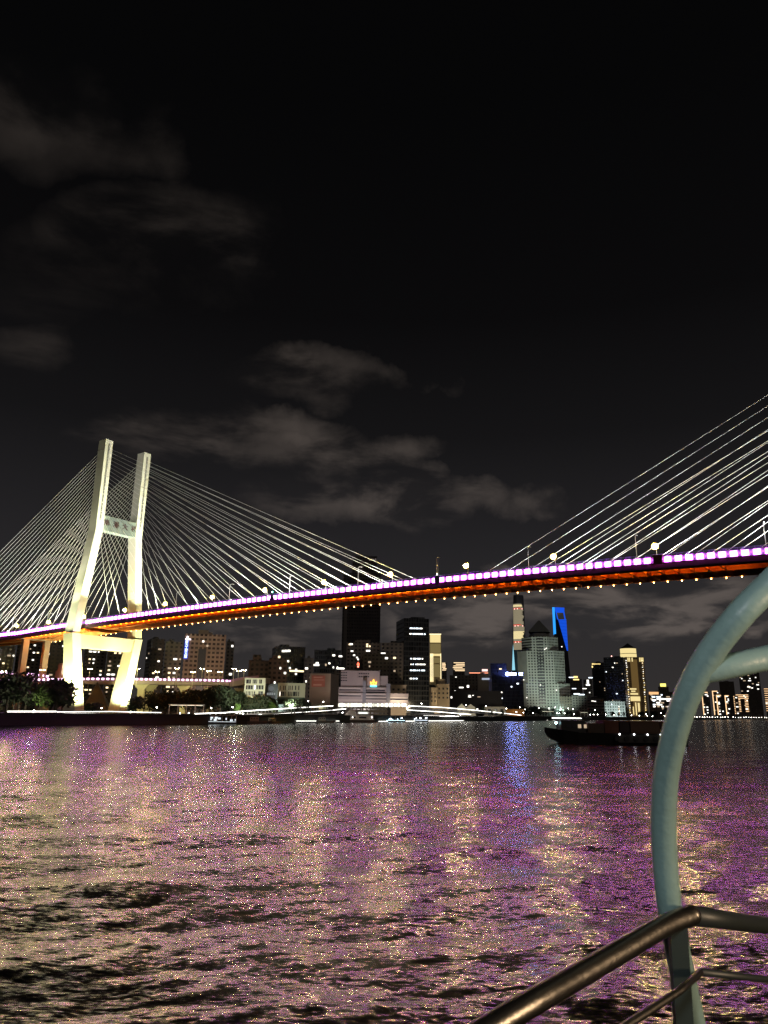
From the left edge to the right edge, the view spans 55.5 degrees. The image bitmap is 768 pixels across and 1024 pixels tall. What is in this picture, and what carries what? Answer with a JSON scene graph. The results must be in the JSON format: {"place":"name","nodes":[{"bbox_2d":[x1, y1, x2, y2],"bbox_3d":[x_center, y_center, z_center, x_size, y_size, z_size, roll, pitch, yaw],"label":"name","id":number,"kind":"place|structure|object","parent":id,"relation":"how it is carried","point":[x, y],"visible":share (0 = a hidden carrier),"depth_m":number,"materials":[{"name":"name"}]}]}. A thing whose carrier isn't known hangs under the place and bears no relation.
{"place":"outdoors","nodes":[
{"label":"outdoors","id":0,"kind":"place"},
{"bbox_2d":[0,710,713,717],"bbox_3d":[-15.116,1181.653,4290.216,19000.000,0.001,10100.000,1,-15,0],"label":"ground","id":1,"kind":"structure","parent":0,"point":[1,711],"depth_m":431.53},
{"bbox_2d":[0,677,11,707],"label":"riverside tree","id":2,"kind":"object","parent":1,"relation":"on","point":[1,696],"visible":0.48,"depth_m":286.99,"materials":[{"name":"green plant"}]},
{"bbox_2d":[0,626,17,709],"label":"apartment block","id":3,"kind":"structure","parent":1,"relation":"on","point":[7,653],"depth_m":631.57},
{"bbox_2d":[0,670,28,712],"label":"riverside tree","id":4,"kind":"object","parent":1,"relation":"on","point":[6,702],"visible":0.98,"depth_m":286.31,"materials":[{"name":"green plant"}]},
{"bbox_2d":[9,676,27,712],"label":"riverside tree","id":5,"kind":"object","parent":1,"relation":"on","point":[16,692],"visible":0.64,"depth_m":287.94,"materials":[{"name":"green plant"}]},
{"bbox_2d":[9,675,34,712],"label":"riverside tree","id":6,"kind":"object","parent":1,"relation":"on","point":[29,693],"visible":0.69,"depth_m":290.01,"materials":[{"name":"green plant"}]},
{"bbox_2d":[0,671,48,711],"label":"elevated ramp","id":7,"kind":"structure","parent":1,"relation":"on","point":[10,706],"depth_m":421.35,"materials":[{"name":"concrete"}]},
{"bbox_2d":[14,642,42,710],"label":"apartment block","id":8,"kind":"structure","parent":1,"relation":"on","point":[34,656],"depth_m":687.08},
{"bbox_2d":[18,670,42,712],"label":"riverside tree","id":9,"kind":"object","parent":1,"relation":"on","point":[30,676],"visible":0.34,"depth_m":297.05,"materials":[{"name":"green plant"}]},
{"bbox_2d":[32,684,52,712],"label":"lit tree","id":10,"kind":"object","parent":1,"relation":"on","point":[42,697],"visible":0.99,"depth_m":293.03,"materials":[{"name":"green plant"}]},
{"bbox_2d":[29,679,69,712],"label":"riverside tree","id":11,"kind":"object","parent":1,"relation":"on","point":[50,708],"visible":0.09,"depth_m":309.26,"materials":[{"name":"green plant"}]},
{"bbox_2d":[46,641,62,677],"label":"apartment block","id":12,"kind":"structure","parent":1,"relation":"on","point":[55,659],"depth_m":607.88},
{"bbox_2d":[44,681,66,712],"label":"riverside tree","id":13,"kind":"object","parent":1,"relation":"on","point":[52,695],"visible":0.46,"depth_m":306.48,"materials":[{"name":"green plant"}]},
{"bbox_2d":[52,663,62,710],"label":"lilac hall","id":14,"kind":"structure","parent":1,"relation":"on","point":[59,673],"depth_m":430.95,"materials":[{"name":"concrete"}]},
{"bbox_2d":[37,677,80,712],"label":"riverside tree","id":15,"kind":"object","parent":1,"relation":"on","point":[67,696],"visible":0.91,"depth_m":306.31,"materials":[{"name":"green plant"}]},
{"bbox_2d":[82,649,106,704],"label":"apartment block","id":16,"kind":"structure","parent":1,"relation":"on","point":[95,660],"depth_m":665.77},
{"bbox_2d":[84,682,108,712],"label":"tree","id":17,"kind":"object","parent":1,"relation":"on","point":[97,694],"visible":0.67,"depth_m":421.81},
{"bbox_2d":[90,702,102,712],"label":"riverside tree","id":18,"kind":"object","parent":1,"relation":"on","point":[94,706],"visible":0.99,"depth_m":312.96,"materials":[{"name":"green plant"}]},
{"bbox_2d":[57,711,160,713],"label":"railing light","id":19,"kind":"object","parent":1,"relation":"on","point":[113,711],"visible":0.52,"depth_m":304.00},
{"bbox_2d":[103,637,124,703],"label":"apartment block","id":20,"kind":"structure","parent":1,"relation":"on","point":[113,662],"depth_m":585.96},
{"bbox_2d":[33,678,229,713],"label":"elevated road","id":21,"kind":"structure","parent":1,"relation":"on","point":[147,684],"depth_m":451.74,"materials":[{"name":"concrete"}]},
{"bbox_2d":[127,696,145,713],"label":"riverside tree","id":22,"kind":"object","parent":1,"relation":"on","point":[134,705],"visible":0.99,"depth_m":325.60,"materials":[{"name":"green plant"}]},
{"bbox_2d":[143,691,159,713],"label":"riverside tree","id":23,"kind":"object","parent":1,"relation":"on","point":[152,696],"visible":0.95,"depth_m":347.44,"materials":[{"name":"green plant"}]},
{"bbox_2d":[143,637,164,711],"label":"apartment block","id":24,"kind":"structure","parent":1,"relation":"on","point":[155,648],"depth_m":629.56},
{"bbox_2d":[150,694,168,713],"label":"riverside tree","id":25,"kind":"object","parent":1,"relation":"on","point":[161,702],"visible":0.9,"depth_m":350.00,"materials":[{"name":"green plant"}]},
{"bbox_2d":[160,688,172,713],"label":"riverside tree","id":26,"kind":"object","parent":1,"relation":"on","point":[165,691],"visible":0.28,"depth_m":372.68,"materials":[{"name":"green plant"}]},
{"bbox_2d":[160,639,182,712],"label":"apartment block","id":27,"kind":"structure","parent":1,"relation":"on","point":[173,655],"depth_m":548.75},
{"bbox_2d":[165,690,177,713],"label":"riverside tree","id":28,"kind":"object","parent":1,"relation":"on","point":[173,707],"visible":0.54,"depth_m":372.47,"materials":[{"name":"green plant"}]},
{"bbox_2d":[172,690,187,713],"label":"riverside tree","id":29,"kind":"object","parent":1,"relation":"on","point":[179,695],"visible":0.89,"depth_m":371.38,"materials":[{"name":"green plant"}]},
{"bbox_2d":[168,704,203,713],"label":"pergola","id":30,"kind":"object","parent":1,"relation":"on","point":[195,705],"visible":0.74,"depth_m":354.98,"materials":[{"name":"white paint"}]},
{"bbox_2d":[180,688,195,713],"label":"riverside tree","id":31,"kind":"object","parent":1,"relation":"on","point":[190,694],"visible":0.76,"depth_m":374.19,"materials":[{"name":"green plant"}]},
{"bbox_2d":[190,689,208,712],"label":"riverside tree","id":32,"kind":"object","parent":1,"relation":"on","point":[200,698],"visible":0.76,"depth_m":377.47,"materials":[{"name":"green plant"}]},
{"bbox_2d":[181,630,225,712],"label":"building","id":33,"kind":"structure","parent":1,"relation":"on","point":[205,649],"depth_m":589.21,"materials":[{"name":"brown tile"}]},
{"bbox_2d":[201,687,219,712],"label":"riverside tree","id":34,"kind":"object","parent":1,"relation":"on","point":[210,697],"visible":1,"depth_m":376.00,"materials":[{"name":"green plant"}]},
{"bbox_2d":[208,686,224,713],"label":"riverside tree","id":35,"kind":"object","parent":1,"relation":"on","point":[221,704],"visible":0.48,"depth_m":383.55,"materials":[{"name":"green plant"}]},
{"bbox_2d":[209,685,237,713],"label":"riverside tree","id":36,"kind":"object","parent":1,"relation":"on","point":[228,700],"visible":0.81,"depth_m":383.75,"materials":[{"name":"green plant"}]},
{"bbox_2d":[222,639,233,711],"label":"office wing","id":37,"kind":"structure","parent":1,"relation":"on","point":[229,659],"depth_m":627.72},
{"bbox_2d":[218,687,239,713],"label":"riverside tree","id":38,"kind":"object","parent":1,"relation":"on","point":[237,696],"visible":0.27,"depth_m":389.75,"materials":[{"name":"green plant"}]},
{"bbox_2d":[236,691,246,713],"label":"riverside tree","id":39,"kind":"object","parent":1,"relation":"on","point":[242,697],"visible":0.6,"depth_m":395.93,"materials":[{"name":"green plant"}]},
{"bbox_2d":[242,697,253,711],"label":"riverside tree","id":40,"kind":"object","parent":1,"relation":"on","point":[249,704],"visible":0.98,"depth_m":390.65,"materials":[{"name":"green plant"}]},
{"bbox_2d":[230,675,269,713],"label":"elevated slip road","id":41,"kind":"structure","parent":1,"relation":"on","point":[238,683],"depth_m":463.42,"materials":[{"name":"concrete"}]},
{"bbox_2d":[243,678,265,713],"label":"white office","id":42,"kind":"structure","parent":1,"relation":"on","point":[253,687],"depth_m":403.30,"materials":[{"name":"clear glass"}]},
{"bbox_2d":[248,655,268,677],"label":"brick block","id":43,"kind":"structure","parent":1,"relation":"on","point":[258,665],"depth_m":548.36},
{"bbox_2d":[252,695,271,712],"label":"riverside tree","id":44,"kind":"object","parent":1,"relation":"on","point":[260,705],"visible":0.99,"depth_m":396.01,"materials":[{"name":"green plant"}]},
{"bbox_2d":[195,706,332,714],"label":"footbridge ramp","id":45,"kind":"structure","parent":1,"relation":"on","point":[319,709],"depth_m":398.90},
{"bbox_2d":[264,684,277,714],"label":"link block","id":46,"kind":"structure","parent":1,"relation":"on","point":[271,690],"depth_m":417.42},
{"bbox_2d":[268,655,286,683],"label":"brick block","id":47,"kind":"structure","parent":1,"relation":"on","point":[277,674],"depth_m":528.31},
{"bbox_2d":[272,644,304,682],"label":"glass office","id":48,"kind":"structure","parent":1,"relation":"on","point":[295,656],"depth_m":609.32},
{"bbox_2d":[284,699,295,714],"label":"riverside tree","id":49,"kind":"object","parent":1,"relation":"on","point":[289,703],"visible":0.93,"depth_m":411.92,"materials":[{"name":"green plant"}]},
{"bbox_2d":[277,683,305,714],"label":"white office","id":50,"kind":"structure","parent":1,"relation":"on","point":[287,691],"depth_m":441.53,"materials":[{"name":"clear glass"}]},
{"bbox_2d":[291,698,303,714],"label":"riverside tree","id":51,"kind":"object","parent":1,"relation":"on","point":[298,704],"visible":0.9,"depth_m":414.39,"materials":[{"name":"green plant"}]},
{"bbox_2d":[259,709,345,714],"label":"footbridge light","id":52,"kind":"object","parent":1,"relation":"on","point":[323,713],"visible":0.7,"depth_m":446.23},
{"bbox_2d":[300,702,310,714],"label":"riverside tree","id":53,"kind":"object","parent":1,"relation":"on","point":[306,709],"visible":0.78,"depth_m":423.17,"materials":[{"name":"green plant"}]},
{"bbox_2d":[303,656,313,713],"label":"block","id":54,"kind":"structure","parent":1,"relation":"on","point":[308,665],"depth_m":586.47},
{"bbox_2d":[309,674,338,714],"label":"building","id":55,"kind":"structure","parent":1,"relation":"on","point":[324,688],"depth_m":486.66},
{"bbox_2d":[314,648,343,714],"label":"glass office","id":56,"kind":"structure","parent":1,"relation":"on","point":[328,661],"depth_m":628.07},
{"bbox_2d":[345,640,380,714],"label":"beige housing","id":57,"kind":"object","parent":1,"relation":"on","point":[356,650],"visible":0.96,"depth_m":630.04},
{"bbox_2d":[338,670,407,706],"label":"ferry terminal","id":58,"kind":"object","parent":1,"relation":"on","point":[364,687],"visible":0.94,"depth_m":565.35,"materials":[{"name":"stone"}]},
{"bbox_2d":[362,652,388,714],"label":"building","id":59,"kind":"structure","parent":1,"relation":"on","point":[378,661],"depth_m":605.42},
{"bbox_2d":[0,395,767,713],"bbox_3d":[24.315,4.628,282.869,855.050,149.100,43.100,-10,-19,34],"label":"cable stayed bridge","id":60,"kind":"structure","parent":1,"relation":"on","point":[76,634],"depth_m":343.25,"materials":[{"name":"metal"}]},
{"bbox_2d":[653,555,662,564],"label":"square navigation sign","id":61,"kind":"object","parent":60,"relation":"attached to","point":[657,559],"visible":1,"depth_m":218.17,"materials":[{"name":"metal"}]},
{"bbox_2d":[0,713,767,724],"bbox_3d":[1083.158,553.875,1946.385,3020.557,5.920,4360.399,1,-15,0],"label":"quay wall","id":62,"kind":"structure","parent":1,"relation":"on","point":[71,719],"depth_m":337.09,"materials":[{"name":"concrete"}]},
{"bbox_2d":[381,641,403,714],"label":"block","id":63,"kind":"structure","parent":1,"relation":"on","point":[394,650],"depth_m":608.88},
{"bbox_2d":[390,685,406,714],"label":"colonial office","id":64,"kind":"structure","parent":1,"relation":"on","point":[399,689],"depth_m":582.35,"materials":[{"name":"beige stone"}]},
{"bbox_2d":[396,617,428,714],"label":"black office","id":65,"kind":"structure","parent":1,"relation":"on","point":[412,634],"depth_m":609.58,"materials":[{"name":"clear glass"}]},
{"bbox_2d":[429,685,436,715],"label":"colonial office","id":66,"kind":"structure","parent":1,"relation":"on","point":[432,696],"depth_m":610.24,"materials":[{"name":"beige stone"}]},
{"bbox_2d":[407,710,470,715],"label":"footbridge light","id":67,"kind":"object","parent":1,"relation":"on","point":[433,714],"visible":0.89,"depth_m":577.21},
{"bbox_2d":[436,679,449,715],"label":"colonial office","id":68,"kind":"structure","parent":1,"relation":"on","point":[443,699],"depth_m":635.49,"materials":[{"name":"beige stone"}]},
{"bbox_2d":[408,706,517,715],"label":"footbridge ramp","id":69,"kind":"structure","parent":1,"relation":"on","point":[442,709],"depth_m":621.35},
{"bbox_2d":[469,669,487,690],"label":"lit roof hall","id":70,"kind":"structure","parent":1,"relation":"on","point":[474,673],"depth_m":880.20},
{"bbox_2d":[477,673,491,690],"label":"grey box","id":71,"kind":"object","parent":1,"relation":"on","point":[484,682],"visible":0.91,"depth_m":761.22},
{"bbox_2d":[484,707,505,715],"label":"pavilion","id":72,"kind":"structure","parent":1,"relation":"on","point":[497,709],"depth_m":712.34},
{"bbox_2d":[490,663,524,715],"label":"blue office","id":73,"kind":"structure","parent":1,"relation":"on","point":[511,688],"depth_m":827.66,"materials":[{"name":"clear glass"}]},
{"bbox_2d":[506,708,523,715],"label":"orange wall house","id":74,"kind":"structure","parent":1,"relation":"on","point":[519,712],"depth_m":747.86,"materials":[{"name":"concrete"}]},
{"bbox_2d":[512,595,524,676],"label":"twisted supertall","id":75,"kind":"structure","parent":1,"relation":"on","point":[518,620],"depth_m":3949.43,"materials":[{"name":"beige glass"}]},
{"bbox_2d":[552,607,570,691],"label":"blue supertall","id":76,"kind":"structure","parent":1,"relation":"on","point":[560,629],"depth_m":3666.39,"materials":[{"name":"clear glass"}]},
{"bbox_2d":[569,676,582,694],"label":"lit hotel","id":77,"kind":"structure","parent":1,"relation":"on","point":[576,685],"depth_m":1071.68,"materials":[{"name":"black concrete"}]},
{"bbox_2d":[571,693,587,716],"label":"hall","id":78,"kind":"structure","parent":1,"relation":"on","point":[579,702],"depth_m":937.37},
{"bbox_2d":[620,643,648,716],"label":"golden residence","id":79,"kind":"structure","parent":1,"relation":"on","point":[636,684],"depth_m":1297.43,"materials":[{"name":"gold concrete"}]},
{"bbox_2d":[648,691,672,716],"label":"shopping hall","id":80,"kind":"structure","parent":1,"relation":"on","point":[659,701],"depth_m":1310.22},
{"bbox_2d":[736,695,750,717],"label":"outlined tower","id":81,"kind":"structure","parent":1,"relation":"on","point":[744,706],"depth_m":2137.67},
{"bbox_2d":[739,673,763,717],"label":"apartment tower","id":82,"kind":"structure","parent":1,"relation":"on","point":[750,686],"depth_m":2432.33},
{"bbox_2d":[764,689,767,717],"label":"outlined tower","id":83,"kind":"structure","parent":1,"relation":"on","point":[766,696],"depth_m":2468.04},
{"bbox_2d":[340,556,380,713],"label":"tall tower","id":84,"kind":"structure","parent":0,"point":[360,623],"depth_m":898.29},
{"bbox_2d":[0,719,767,1023],"bbox_3d":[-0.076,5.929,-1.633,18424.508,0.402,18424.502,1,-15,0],"label":"water","id":85,"kind":"structure","parent":0,"point":[448,872],"depth_m":29.51,"materials":[{"name":"purple liquid"}]},
{"bbox_2d":[208,715,236,723],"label":"floating dock","id":86,"kind":"object","parent":85,"relation":"on","point":[217,722],"visible":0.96,"depth_m":341.87,"materials":[{"name":"black paint"}]},
{"bbox_2d":[247,717,272,723],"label":"boat","id":87,"kind":"object","parent":85,"relation":"on","point":[254,720],"visible":0.94,"depth_m":362.70,"materials":[{"name":"metal"}]},
{"bbox_2d":[268,718,285,723],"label":"boat","id":88,"kind":"object","parent":85,"relation":"on","point":[274,721],"visible":0.88,"depth_m":376.87,"materials":[{"name":"metal"}]},
{"bbox_2d":[316,717,335,722],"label":"boat","id":89,"kind":"object","parent":85,"relation":"on","point":[322,719],"visible":0.94,"depth_m":422.51,"materials":[{"name":"metal"}]},
{"bbox_2d":[345,710,374,722],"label":"moored ferry","id":90,"kind":"object","parent":85,"relation":"on","point":[354,717],"visible":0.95,"depth_m":458.31,"materials":[{"name":"grey metal"}]},
{"bbox_2d":[544,720,687,744],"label":"cargo barge","id":91,"kind":"object","parent":85,"relation":"on","point":[610,732],"visible":0.75,"depth_m":161.65,"materials":[{"name":"metal"}]},
{"bbox_2d":[0,0,767,717],"label":"sky","id":92,"kind":"structure","parent":0,"point":[406,284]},
{"bbox_2d":[429,634,440,686],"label":"golden tower","id":93,"kind":"structure","parent":0,"point":[435,654],"depth_m":688.11,"materials":[{"name":"gold metal"}]},
{"bbox_2d":[442,662,446,683],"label":"striped tower","id":94,"kind":"structure","parent":0,"point":[444,670],"depth_m":880.88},
{"bbox_2d":[453,662,464,674],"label":"striped tower","id":95,"kind":"structure","parent":0,"point":[458,667],"depth_m":930.88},
{"bbox_2d":[457,703,465,715],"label":"gabled house","id":96,"kind":"structure","parent":0,"point":[461,707],"depth_m":666.28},
{"bbox_2d":[450,673,476,709],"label":"dark hall","id":97,"kind":"structure","parent":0,"point":[460,682],"depth_m":755.36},
{"bbox_2d":[466,704,475,715],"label":"gabled house","id":98,"kind":"structure","parent":0,"point":[470,707],"depth_m":670.00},
{"bbox_2d":[451,691,502,715],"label":"dark block","id":99,"kind":"structure","parent":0,"point":[479,700],"depth_m":728.75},
{"bbox_2d":[517,620,570,715],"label":"octagonal tower","id":100,"kind":"structure","parent":0,"point":[541,662],"depth_m":1002.99,"materials":[{"name":"grey glass"}]},
{"bbox_2d":[559,694,572,716],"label":"brown block","id":101,"kind":"structure","parent":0,"point":[565,700],"depth_m":954.72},
{"bbox_2d":[582,677,592,697],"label":"lit hotel","id":102,"kind":"structure","parent":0,"point":[588,689],"depth_m":1119.62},
{"bbox_2d":[587,696,604,716],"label":"office block","id":103,"kind":"structure","parent":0,"point":[595,703],"depth_m":1024.59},
{"bbox_2d":[592,661,605,708],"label":"dark tower","id":104,"kind":"structure","parent":0,"point":[598,678],"depth_m":1220.23,"materials":[{"name":"black glass"}]},
{"bbox_2d":[604,700,625,716],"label":"white block","id":105,"kind":"structure","parent":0,"point":[616,706],"depth_m":1097.31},
{"bbox_2d":[603,656,629,716],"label":"dark tower","id":106,"kind":"structure","parent":0,"point":[615,678],"depth_m":1162.99,"materials":[{"name":"black glass"}]},
{"bbox_2d":[469,904,767,1023],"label":"guard rail","id":107,"kind":"object","parent":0,"point":[673,926],"visible":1,"depth_m":1.80,"materials":[{"name":"metal"}]},
{"bbox_2d":[651,567,767,1023],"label":"canopy frame","id":108,"kind":"object","parent":107,"relation":"attached to","point":[712,659],"visible":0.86,"depth_m":1.86,"materials":[{"name":"teal paint"}]},
{"bbox_2d":[658,683,668,691],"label":"crowned tower","id":109,"kind":"structure","parent":0,"point":[663,687],"depth_m":1460.75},
{"bbox_2d":[702,692,711,717],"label":"outlined tower","id":110,"kind":"structure","parent":0,"point":[706,705],"depth_m":1839.03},
{"bbox_2d":[712,691,718,717],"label":"outlined tower","id":111,"kind":"structure","parent":0,"point":[714,693],"depth_m":1890.86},
{"bbox_2d":[716,695,724,717],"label":"outlined tower","id":112,"kind":"structure","parent":0,"point":[719,701],"depth_m":1741.97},
{"bbox_2d":[719,681,734,717],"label":"apartment tower","id":113,"kind":"structure","parent":0,"point":[726,687],"depth_m":2236.17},
{"bbox_2d":[724,695,731,717],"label":"outlined tower","id":114,"kind":"structure","parent":0,"point":[728,707],"depth_m":1838.94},
{"bbox_2d":[733,696,739,717],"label":"outlined tower","id":115,"kind":"structure","parent":0,"point":[736,706],"depth_m":1959.88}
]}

